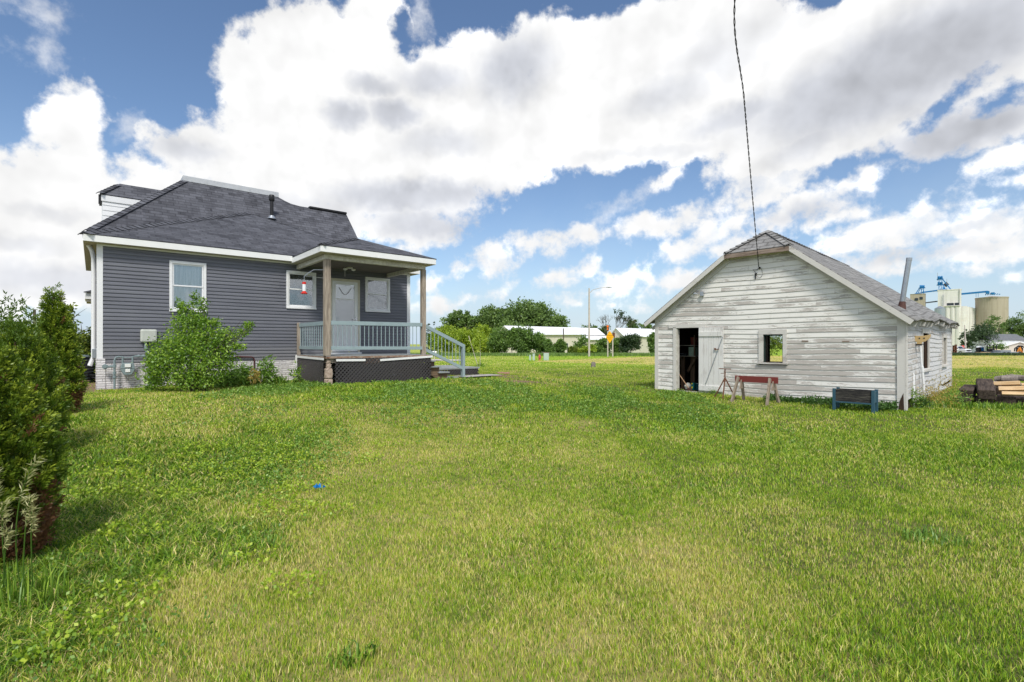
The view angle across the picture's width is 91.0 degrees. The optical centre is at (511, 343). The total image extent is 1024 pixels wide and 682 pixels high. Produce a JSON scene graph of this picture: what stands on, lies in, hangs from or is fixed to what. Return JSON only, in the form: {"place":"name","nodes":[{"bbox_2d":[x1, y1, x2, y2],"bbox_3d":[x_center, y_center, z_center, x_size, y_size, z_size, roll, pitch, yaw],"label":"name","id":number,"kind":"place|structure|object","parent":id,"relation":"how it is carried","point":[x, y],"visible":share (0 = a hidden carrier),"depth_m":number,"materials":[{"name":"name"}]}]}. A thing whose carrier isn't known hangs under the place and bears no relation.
{"place":"outdoors","nodes":[
{"label":"outdoors","id":0,"kind":"place"},
{"bbox_2d":[321,637,379,671],"bbox_3d":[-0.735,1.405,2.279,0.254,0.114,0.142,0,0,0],"label":"coarse grass","id":1,"kind":"structure","parent":0,"point":[343,658],"depth_m":2.27,"materials":[{"name":"green plant"}]},
{"bbox_2d":[0,344,1023,681],"bbox_3d":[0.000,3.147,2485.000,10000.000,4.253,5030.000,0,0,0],"label":"ground","id":2,"kind":"structure","parent":0,"point":[748,630],"depth_m":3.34,"materials":[{"name":"plant"}]},
{"bbox_2d":[0,407,17,565],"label":"arborvitae","id":3,"kind":"object","parent":2,"relation":"on","point":[6,496],"visible":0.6,"depth_m":3.14,"materials":[{"name":"green"}]},
{"bbox_2d":[0,454,46,586],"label":"brome grass","id":4,"kind":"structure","parent":2,"relation":"on","point":[10,535],"depth_m":2.71,"materials":[{"name":"green plant"}]},
{"bbox_2d":[0,290,72,561],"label":"arborvitae","id":5,"kind":"object","parent":2,"relation":"on","point":[30,426],"visible":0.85,"depth_m":3.37,"materials":[{"name":"green"}]},
{"bbox_2d":[0,316,75,453],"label":"arborvitae","id":6,"kind":"object","parent":2,"relation":"on","point":[54,388],"visible":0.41,"depth_m":5.66,"materials":[{"name":"green"}]},
{"bbox_2d":[0,553,77,613],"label":"tall grass tuft","id":7,"kind":"object","parent":2,"relation":"on","point":[45,587],"visible":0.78,"depth_m":2.80,"materials":[{"name":"green plant"}]},
{"bbox_2d":[32,282,88,412],"bbox_3d":[-6.835,0.107,7.600,0.715,2.109,0.708,0,0,0],"label":"arborvitae","id":8,"kind":"object","parent":2,"relation":"on","point":[68,348],"visible":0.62,"depth_m":7.55,"materials":[{"name":"green"}]},
{"bbox_2d":[52,302,90,356],"bbox_3d":[-12.741,0.052,14.619,1.216,2.538,1.188,0,0,-11],"label":"shrub","id":9,"kind":"object","parent":2,"relation":"on","point":[71,309],"visible":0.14,"depth_m":14.68,"materials":[{"name":"green plant"}]},
{"bbox_2d":[75,319,95,367],"bbox_3d":[-13.236,0.216,15.585,1.421,2.208,1.359,0,0,-8],"label":"shrub","id":10,"kind":"object","parent":2,"relation":"on","point":[88,335],"visible":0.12,"depth_m":15.39,"materials":[{"name":"green plant"}]},
{"bbox_2d":[102,355,146,388],"bbox_3d":[-8.685,0.642,11.497,1.055,0.777,0.153,0,0,-40],"label":"gas meter","id":11,"kind":"object","parent":2,"relation":"on","point":[127,368],"visible":0.92,"depth_m":11.37,"materials":[{"name":"grey paint"}]},
{"bbox_2d":[134,378,162,390],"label":"weed clump","id":12,"kind":"object","parent":2,"relation":"on","point":[148,389],"visible":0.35,"depth_m":10.86,"materials":[{"name":"green plant"}]},
{"bbox_2d":[131,289,255,392],"bbox_3d":[-6.704,-0.064,10.731,2.503,2.272,1.414,0,0,0],"label":"bush","id":13,"kind":"object","parent":2,"relation":"on","point":[189,355],"visible":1,"depth_m":10.65,"materials":[{"name":"green plant"}]},
{"bbox_2d":[6,412,436,664],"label":"lime weeds","id":14,"kind":"object","parent":2,"relation":"on","point":[129,604],"visible":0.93,"depth_m":4.42,"materials":[{"name":"plant"}]},
{"bbox_2d":[207,368,246,387],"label":"weed clump","id":15,"kind":"object","parent":2,"relation":"on","point":[231,381],"visible":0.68,"depth_m":11.67,"materials":[{"name":"green plant"}]},
{"bbox_2d":[231,361,257,386],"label":"weed clump","id":16,"kind":"object","parent":2,"relation":"on","point":[245,371],"visible":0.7,"depth_m":11.91,"materials":[{"name":"green plant"}]},
{"bbox_2d":[204,374,287,385],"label":"strap leaves","id":17,"kind":"object","parent":2,"relation":"on","point":[275,380],"visible":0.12,"depth_m":12.29,"materials":[{"name":"plant"}]},
{"bbox_2d":[78,175,419,389],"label":"house","id":18,"kind":"structure","parent":2,"relation":"on","point":[229,251],"depth_m":13.65,"materials":[{"name":"plastic"}]},
{"bbox_2d":[68,355,95,380],"bbox_3d":[-10.963,0.625,13.131,1.647,0.690,0.760,0,0,-17],"label":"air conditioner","id":19,"kind":"object","parent":18,"relation":"attached to","point":[89,373],"visible":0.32,"depth_m":13.13,"materials":[{"name":"black metal"}]},
{"bbox_2d":[140,329,156,384],"bbox_3d":[-8.506,0.356,11.787,0.320,1.387,0.120,0,0,-40],"label":"electric meter","id":20,"kind":"object","parent":18,"relation":"attached to","point":[145,334],"visible":0.74,"depth_m":11.74,"materials":[{"name":"plastic"}]},
{"bbox_2d":[169,260,206,312],"bbox_3d":[-7.954,-1.391,12.359,0.778,1.233,0.132,0,0,-40],"label":"window","id":21,"kind":"structure","parent":18,"relation":"in","point":[184,277],"depth_m":12.36,"materials":[{"name":"glass"}]},
{"bbox_2d":[286,270,316,309],"bbox_3d":[-5.898,-1.493,14.074,0.813,1.048,0.139,0,0,-40],"label":"window","id":22,"kind":"structure","parent":18,"relation":"in","point":[294,279],"depth_m":14.08,"materials":[{"name":"white plastic"}]},
{"bbox_2d":[332,281,357,351],"bbox_3d":[-4.921,-0.801,14.855,0.775,2.065,0.126,0,0,-40],"label":"door","id":23,"kind":"structure","parent":18,"relation":"in","point":[344,295],"depth_m":14.86,"materials":[{"name":"white glass"}]},
{"bbox_2d":[365,277,389,312],"bbox_3d":[-4.156,-1.502,15.523,0.818,1.059,0.139,0,0,-40],"label":"window","id":24,"kind":"structure","parent":18,"relation":"in","point":[377,290],"depth_m":15.55,"materials":[{"name":"glass"}]},
{"bbox_2d":[292,238,464,383],"bbox_3d":[-3.990,-0.903,14.612,4.380,4.107,3.551,0,0,-40],"label":"back porch","id":25,"kind":"object","parent":18,"relation":"attached to","point":[354,254],"visible":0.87,"depth_m":13.23,"materials":[{"name":"grey paint"}]},
{"bbox_2d":[301,270,319,293],"bbox_3d":[-4.793,-1.493,12.104,0.546,0.627,0.150,0,0,-40],"label":"bird feeder","id":26,"kind":"object","parent":25,"relation":"hanging from","point":[303,288],"visible":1,"depth_m":11.95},
{"bbox_2d":[242,367,260,386],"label":"weed clump","id":27,"kind":"object","parent":2,"relation":"on","point":[256,375],"visible":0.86,"depth_m":11.85,"materials":[{"name":"plant"}]},
{"bbox_2d":[241,528,280,547],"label":"coarse grass","id":28,"kind":"structure","parent":2,"relation":"on","point":[269,537],"depth_m":3.65,"materials":[{"name":"green plant"}]},
{"bbox_2d":[247,354,279,385],"bbox_3d":[-6.068,0.784,12.293,0.724,1.072,0.818,0,0,0],"label":"weed clump","id":29,"kind":"object","parent":2,"relation":"on","point":[270,367],"visible":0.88,"depth_m":12.24,"materials":[{"name":"green plant"}]},
{"bbox_2d":[287,360,304,382],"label":"weed clump","id":30,"kind":"object","parent":2,"relation":"on","point":[296,373],"visible":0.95,"depth_m":12.84,"materials":[{"name":"green plant"}]},
{"bbox_2d":[426,325,449,346],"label":"tree","id":31,"kind":"object","parent":2,"relation":"on","point":[428,340],"visible":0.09,"depth_m":126.20,"materials":[{"name":"green plant"}]},
{"bbox_2d":[4,376,877,681],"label":"clover","id":32,"kind":"object","parent":2,"relation":"on","point":[290,386],"visible":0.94,"depth_m":9.51,"materials":[{"name":"green plant"}]},
{"bbox_2d":[429,324,458,352],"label":"bush","id":33,"kind":"object","parent":2,"relation":"on","point":[448,332],"visible":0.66,"depth_m":83.23,"materials":[{"name":"green plant"}]},
{"bbox_2d":[435,365,479,375],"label":"steps","id":34,"kind":"structure","parent":2,"relation":"on","point":[451,369],"depth_m":16.37,"materials":[{"name":"concrete"}]},
{"bbox_2d":[438,309,477,338],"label":"tree","id":35,"kind":"object","parent":2,"relation":"on","point":[459,319],"visible":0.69,"depth_m":136.82,"materials":[{"name":"green plant"}]},
{"bbox_2d":[451,326,481,352],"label":"bush","id":36,"kind":"object","parent":2,"relation":"on","point":[461,335],"visible":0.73,"depth_m":80.79,"materials":[{"name":"green plant"}]},
{"bbox_2d":[467,331,488,355],"bbox_3d":[-2.468,0.385,37.007,1.542,2.850,1.592,0,0,41],"label":"young tree","id":37,"kind":"object","parent":2,"relation":"on","point":[479,338],"visible":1,"depth_m":36.91,"materials":[{"name":"green plant"}]},
{"bbox_2d":[473,322,495,352],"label":"bush","id":38,"kind":"object","parent":2,"relation":"on","point":[486,329],"visible":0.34,"depth_m":83.25,"materials":[{"name":"green plant"}]},
{"bbox_2d":[473,303,505,331],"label":"tree","id":39,"kind":"object","parent":2,"relation":"on","point":[485,316],"visible":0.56,"depth_m":137.98,"materials":[{"name":"green plant"}]},
{"bbox_2d":[483,324,509,352],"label":"bush","id":40,"kind":"object","parent":2,"relation":"on","point":[494,344],"visible":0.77,"depth_m":81.11,"materials":[{"name":"green plant"}]},
{"bbox_2d":[499,327,520,350],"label":"bush","id":41,"kind":"object","parent":2,"relation":"on","point":[510,340],"visible":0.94,"depth_m":79.45,"materials":[{"name":"green plant"}]},
{"bbox_2d":[497,318,522,330],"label":"tree","id":42,"kind":"object","parent":2,"relation":"on","point":[509,323],"visible":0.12,"depth_m":126.14,"materials":[{"name":"green plant"}]},
{"bbox_2d":[514,325,534,352],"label":"bush","id":43,"kind":"object","parent":2,"relation":"on","point":[522,345],"visible":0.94,"depth_m":79.36,"materials":[{"name":"green plant"}]},
{"bbox_2d":[491,296,561,331],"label":"tree","id":44,"kind":"object","parent":2,"relation":"on","point":[527,313],"visible":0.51,"depth_m":132.81,"materials":[{"name":"green plant"}]},
{"bbox_2d":[527,331,545,352],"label":"bush","id":45,"kind":"object","parent":2,"relation":"on","point":[538,338],"visible":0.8,"depth_m":79.83,"materials":[{"name":"green plant"}]},
{"bbox_2d":[507,329,583,352],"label":"metal building","id":46,"kind":"structure","parent":2,"relation":"on","point":[555,335],"depth_m":112.00,"materials":[{"name":"white metal"}]},
{"bbox_2d":[540,338,558,352],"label":"bush","id":47,"kind":"object","parent":2,"relation":"on","point":[547,345],"visible":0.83,"depth_m":78.44,"materials":[{"name":"green plant"}]},
{"bbox_2d":[500,326,604,352],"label":"metal building","id":48,"kind":"structure","parent":2,"relation":"on","point":[594,331],"depth_m":126.47,"materials":[{"name":"metal"}]},
{"bbox_2d":[540,312,570,326],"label":"tree","id":49,"kind":"object","parent":2,"relation":"on","point":[555,320],"visible":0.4,"depth_m":128.91,"materials":[{"name":"green plant"}]},
{"bbox_2d":[553,338,566,352],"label":"bush","id":50,"kind":"object","parent":2,"relation":"on","point":[561,345],"visible":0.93,"depth_m":79.35,"materials":[{"name":"green plant"}]},
{"bbox_2d":[567,346,579,352],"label":"bush","id":51,"kind":"object","parent":2,"relation":"on","point":[572,349],"visible":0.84,"depth_m":81.46,"materials":[{"name":"green plant"}]},
{"bbox_2d":[572,334,590,348],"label":"bush","id":52,"kind":"object","parent":2,"relation":"on","point":[580,342],"visible":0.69,"depth_m":83.53,"materials":[{"name":"green plant"}]},
{"bbox_2d":[577,343,597,352],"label":"bush","id":53,"kind":"object","parent":2,"relation":"on","point":[584,349],"visible":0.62,"depth_m":77.22,"materials":[{"name":"green plant"}]},
{"bbox_2d":[584,336,611,352],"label":"metal building","id":54,"kind":"structure","parent":2,"relation":"on","point":[593,339],"depth_m":119.03,"materials":[{"name":"metal"}]},
{"bbox_2d":[588,287,611,356],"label":"street lamp","id":55,"kind":"object","parent":2,"relation":"on","point":[589,292],"visible":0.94,"depth_m":69.90,"materials":[{"name":"metal"}]},
{"bbox_2d":[592,337,610,352],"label":"bush","id":56,"kind":"object","parent":2,"relation":"on","point":[601,345],"visible":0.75,"depth_m":82.49,"materials":[{"name":"green plant"}]},
{"bbox_2d":[606,325,612,356],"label":"road sign","id":57,"kind":"object","parent":2,"relation":"on","point":[609,336],"visible":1,"depth_m":68.88,"materials":[{"name":"yellow"}]},
{"bbox_2d":[606,336,620,352],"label":"bush","id":58,"kind":"object","parent":2,"relation":"on","point":[616,342],"visible":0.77,"depth_m":81.12,"materials":[{"name":"green plant"}]},
{"bbox_2d":[597,308,638,335],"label":"bare tree","id":59,"kind":"object","parent":2,"relation":"on","point":[630,321],"visible":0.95,"depth_m":159.63,"materials":[{"name":"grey plant"}]},
{"bbox_2d":[617,333,642,352],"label":"bush","id":60,"kind":"object","parent":2,"relation":"on","point":[631,342],"visible":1,"depth_m":80.26,"materials":[{"name":"green plant"}]},
{"bbox_2d":[611,328,654,352],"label":"metal building","id":61,"kind":"structure","parent":2,"relation":"on","point":[619,332],"depth_m":121.23,"materials":[{"name":"metal"}]},
{"bbox_2d":[646,332,654,352],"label":"bush","id":62,"kind":"object","parent":2,"relation":"on","point":[651,341],"visible":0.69,"depth_m":79.70,"materials":[{"name":"green plant"}]},
{"bbox_2d":[714,368,735,398],"bbox_3d":[5.022,0.959,11.894,0.524,0.746,0.252,0,0,28],"label":"roller stand","id":63,"kind":"object","parent":2,"relation":"on","point":[724,379],"visible":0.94,"depth_m":11.94,"materials":[{"name":"metal"}]},
{"bbox_2d":[730,375,779,405],"bbox_3d":[5.476,1.049,11.300,0.604,0.636,0.920,0,0,-44],"label":"sawhorse","id":64,"kind":"object","parent":2,"relation":"on","point":[758,379],"visible":0.86,"depth_m":11.24,"materials":[{"name":"red wood"}]},
{"bbox_2d":[770,336,781,355],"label":"bush","id":65,"kind":"object","parent":2,"relation":"on","point":[774,342],"visible":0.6,"depth_m":94.87,"materials":[{"name":"green plant"}]},
{"bbox_2d":[762,392,831,405],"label":"creeper","id":66,"kind":"object","parent":2,"relation":"on","point":[810,400],"visible":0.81,"depth_m":11.11,"materials":[{"name":"green plant"}]},
{"bbox_2d":[644,230,959,410],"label":"shed","id":67,"kind":"structure","parent":2,"relation":"on","point":[833,323],"depth_m":11.79,"materials":[{"name":"white wood"}]},
{"bbox_2d":[679,335,698,387],"bbox_3d":[4.965,0.510,14.293,0.470,1.480,0.713,0,0,-44],"label":"shelf","id":68,"kind":"object","parent":67,"relation":"in","point":[691,369],"visible":0.76,"depth_m":14.18,"materials":[{"name":"wood"}]},
{"bbox_2d":[689,347,697,355],"bbox_3d":[5.054,0.213,14.052,0.188,0.245,0.188,0,0,-44],"label":"storage box","id":69,"kind":"object","parent":68,"relation":"on","point":[691,351],"visible":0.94,"depth_m":13.99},
{"bbox_2d":[699,327,723,392],"bbox_3d":[5.066,0.407,12.844,0.065,1.651,0.639,0,0,-44],"label":"door","id":70,"kind":"structure","parent":67,"relation":"in","point":[711,340],"depth_m":12.84,"materials":[{"name":"white wood"}]},
{"bbox_2d":[757,329,787,364],"bbox_3d":[6.137,0.074,11.851,0.125,0.810,0.671,0,0,-44],"label":"window","id":71,"kind":"structure","parent":67,"relation":"in","point":[782,332],"depth_m":11.89,"materials":[{"name":"wood"}]},
{"bbox_2d":[915,334,930,345],"bbox_3d":[8.778,-0.083,10.868,0.415,0.249,0.058,0,0,32],"label":"shaped board","id":72,"kind":"object","parent":67,"relation":"attached to","point":[919,340],"visible":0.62,"depth_m":10.84,"materials":[{"name":"beige wood"}]},
{"bbox_2d":[921,328,931,371],"bbox_3d":[9.832,0.150,11.999,1.270,1.000,0.145,0,0,-44],"label":"window","id":73,"kind":"structure","parent":67,"relation":"in","point":[923,331],"depth_m":12.33,"materials":[{"name":"white wood"}]},
{"bbox_2d":[941,334,948,366],"bbox_3d":[12.639,0.195,14.743,1.120,0.930,0.145,0,0,-44],"label":"window","id":74,"kind":"structure","parent":67,"relation":"in","point":[944,337],"depth_m":14.79,"materials":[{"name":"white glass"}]},
{"bbox_2d":[832,387,877,412],"bbox_3d":[6.848,1.148,10.050,0.356,0.495,0.702,0,0,-44],"label":"planter box","id":75,"kind":"object","parent":2,"relation":"on","point":[854,396],"visible":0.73,"depth_m":9.93,"materials":[{"name":"teal paint"}]},
{"bbox_2d":[827,398,898,411],"bbox_3d":[7.204,1.265,10.396,0.608,0.285,1.255,0,0,-45],"label":"creeper","id":76,"kind":"object","parent":2,"relation":"on","point":[886,405],"visible":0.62,"depth_m":10.16,"materials":[{"name":"green plant"}]},
{"bbox_2d":[908,385,929,408],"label":"corner bush","id":77,"kind":"object","parent":2,"relation":"on","point":[915,393],"visible":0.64,"depth_m":10.49,"materials":[{"name":"green plant"}]},
{"bbox_2d":[919,344,924,400],"bbox_3d":[9.146,0.686,11.245,0.199,1.372,0.091,0,0,12],"label":"standpipe","id":78,"kind":"object","parent":2,"relation":"on","point":[922,372],"visible":0.75,"depth_m":11.23,"materials":[{"name":"white plastic"}]},
{"bbox_2d":[908,394,940,409],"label":"weed clump","id":79,"kind":"object","parent":2,"relation":"on","point":[925,402],"visible":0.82,"depth_m":10.41,"materials":[{"name":"green plant"}]},
{"bbox_2d":[901,524,974,549],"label":"coarse grass","id":80,"kind":"structure","parent":2,"relation":"on","point":[918,531],"depth_m":3.69,"materials":[{"name":"green plant"}]},
{"bbox_2d":[918,380,958,408],"bbox_3d":[9.146,1.185,10.892,0.953,0.810,1.161,0,0,0],"label":"weed clump","id":81,"kind":"object","parent":2,"relation":"on","point":[933,395],"visible":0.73,"depth_m":10.83,"materials":[{"name":"plant"}]},
{"bbox_2d":[934,306,945,316],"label":"metal bin","id":82,"kind":"object","parent":2,"relation":"on","point":[940,310],"visible":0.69,"depth_m":332.65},
{"bbox_2d":[929,368,970,399],"bbox_3d":[10.019,1.063,11.638,0.710,1.006,1.072,0,0,8],"label":"weed clump","id":83,"kind":"object","parent":2,"relation":"on","point":[948,384],"visible":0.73,"depth_m":11.56,"materials":[{"name":"plant"}]},
{"bbox_2d":[910,273,999,348],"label":"grain elevator","id":84,"kind":"object","parent":2,"relation":"on","point":[949,299],"visible":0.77,"depth_m":347.75,"materials":[{"name":"paint"}]},
{"bbox_2d":[932,379,979,404],"bbox_3d":[9.632,1.178,11.105,0.989,0.742,0.991,0,0,31],"label":"weed clump","id":85,"kind":"object","parent":2,"relation":"on","point":[956,393],"visible":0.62,"depth_m":11.07,"materials":[{"name":"green plant"}]},
{"bbox_2d":[955,395,971,403],"bbox_3d":[10.285,1.290,11.482,0.281,0.211,0.750,0,0,41],"label":"railroad tie","id":86,"kind":"object","parent":2,"relation":"on","point":[968,400],"visible":0.13,"depth_m":11.20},
{"bbox_2d":[959,384,976,397],"bbox_3d":[10.498,1.078,11.576,0.850,0.188,0.265,-8,5,-42],"label":"railroad tie","id":87,"kind":"object","parent":86,"relation":"on","point":[970,389],"visible":0.77,"depth_m":11.34,"materials":[{"name":"wood"}]},
{"bbox_2d":[957,329,977,348],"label":"tree","id":88,"kind":"object","parent":2,"relation":"on","point":[970,342],"visible":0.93,"depth_m":171.45,"materials":[{"name":"green plant"}]},
{"bbox_2d":[926,401,1023,409],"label":"tall grass tuft","id":89,"kind":"object","parent":2,"relation":"on","point":[998,405],"visible":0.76,"depth_m":10.52,"materials":[{"name":"green plant"}]},
{"bbox_2d":[962,320,999,344],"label":"tree","id":90,"kind":"object","parent":2,"relation":"on","point":[979,331],"visible":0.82,"depth_m":172.84,"materials":[{"name":"green plant"}]},
{"bbox_2d":[974,395,992,403],"bbox_3d":[10.578,1.299,11.307,0.289,0.220,0.800,0,0,40],"label":"railroad tie","id":91,"kind":"object","parent":2,"relation":"on","point":[976,399],"visible":0.28,"depth_m":11.03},
{"bbox_2d":[976,378,995,399],"bbox_3d":[10.602,1.002,11.273,0.306,0.225,1.050,0,11,41],"label":"railroad tie","id":92,"kind":"object","parent":91,"relation":"on","point":[985,388],"visible":1,"depth_m":10.98,"materials":[{"name":"wood"}]},
{"bbox_2d":[994,381,1019,385],"bbox_3d":[11.068,0.891,11.313,0.139,0.101,0.500,0,-6,-42],"label":"firewood log","id":93,"kind":"object","parent":92,"relation":"on","point":[1003,383],"visible":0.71,"depth_m":11.26,"materials":[{"name":"brown wood"}]},
{"bbox_2d":[975,296,1008,333],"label":"concrete silo","id":94,"kind":"object","parent":2,"relation":"on","point":[995,306],"visible":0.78,"depth_m":338.99,"materials":[{"name":"concrete"}]},
{"bbox_2d":[966,334,1023,352],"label":"background house","id":95,"kind":"structure","parent":2,"relation":"on","point":[1012,341],"depth_m":171.00,"materials":[{"name":"white plastic"}]},
{"bbox_2d":[983,314,1009,333],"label":"tree","id":96,"kind":"object","parent":2,"relation":"on","point":[994,318],"visible":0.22,"depth_m":185.49,"materials":[{"name":"green plant"}]},
{"bbox_2d":[985,340,1008,350],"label":"bush","id":97,"kind":"object","parent":2,"relation":"on","point":[999,345],"visible":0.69,"depth_m":149.34,"materials":[{"name":"green plant"}]},
{"bbox_2d":[995,394,1015,404],"bbox_3d":[11.169,1.287,11.378,0.800,0.258,0.342,0,0,-44],"label":"railroad tie","id":98,"kind":"object","parent":2,"relation":"on","point":[1009,399],"visible":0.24,"depth_m":11.12,"materials":[{"name":"wood"}]},
{"bbox_2d":[1001,391,1023,395],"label":"firewood log","id":99,"kind":"object","parent":98,"relation":"on","point":[1013,393],"visible":1,"depth_m":10.98,"materials":[{"name":"brown wood"}]},
{"bbox_2d":[998,386,1023,391],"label":"firewood log","id":100,"kind":"object","parent":99,"relation":"on","point":[1012,388],"visible":0.95,"depth_m":11.10,"materials":[{"name":"brown wood"}]},
{"bbox_2d":[1000,310,1023,337],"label":"tree","id":101,"kind":"object","parent":2,"relation":"on","point":[1013,323],"visible":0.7,"depth_m":188.21,"materials":[{"name":"green plant"}]},
{"bbox_2d":[1016,396,1023,405],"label":"railroad tie","id":102,"kind":"object","parent":2,"relation":"on","point":[1019,399],"visible":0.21,"depth_m":11.04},
{"bbox_3d":[11.694,1.089,11.775,0.278,0.191,0.700,0,0,38],"label":"railroad tie","id":103,"kind":"object","parent":102,"relation":"on","visible":0},
{"bbox_3d":[11.698,0.942,11.504,0.400,0.090,0.102,0,0,34],"label":"firewood log","id":104,"kind":"object","parent":103,"relation":"on","visible":0},
{"bbox_2d":[1001,375,1017,380],"bbox_3d":[11.566,0.824,11.701,0.280,0.169,0.160,0,0,45],"label":"firewood log","id":105,"kind":"object","parent":104,"relation":"on","point":[1008,378],"visible":0.73,"depth_m":11.66,"materials":[{"name":"wood"}]},
{"bbox_2d":[0,0,1023,343],"label":"sky","id":106,"kind":"structure","parent":0,"point":[552,152],"materials":[{"name":"blue"}]},
{"bbox_2d":[410,352,654,355],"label":"verge grass","id":107,"kind":"structure","parent":0,"point":[557,354],"depth_m":75.74,"materials":[{"name":"green plant"}]},
{"bbox_2d":[952,352,1023,355],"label":"rank grass","id":108,"kind":"structure","parent":0,"point":[985,354],"depth_m":103.41,"materials":[{"name":"green plant"}]},
{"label":"wire bracket","id":109,"kind":"object","parent":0,"visible":0},
{"bbox_2d":[733,0,758,266],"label":"service cable","id":110,"kind":"object","parent":109,"relation":"attached to","point":[745,121],"visible":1,"depth_m":7.77,"materials":[{"name":"rubber"}]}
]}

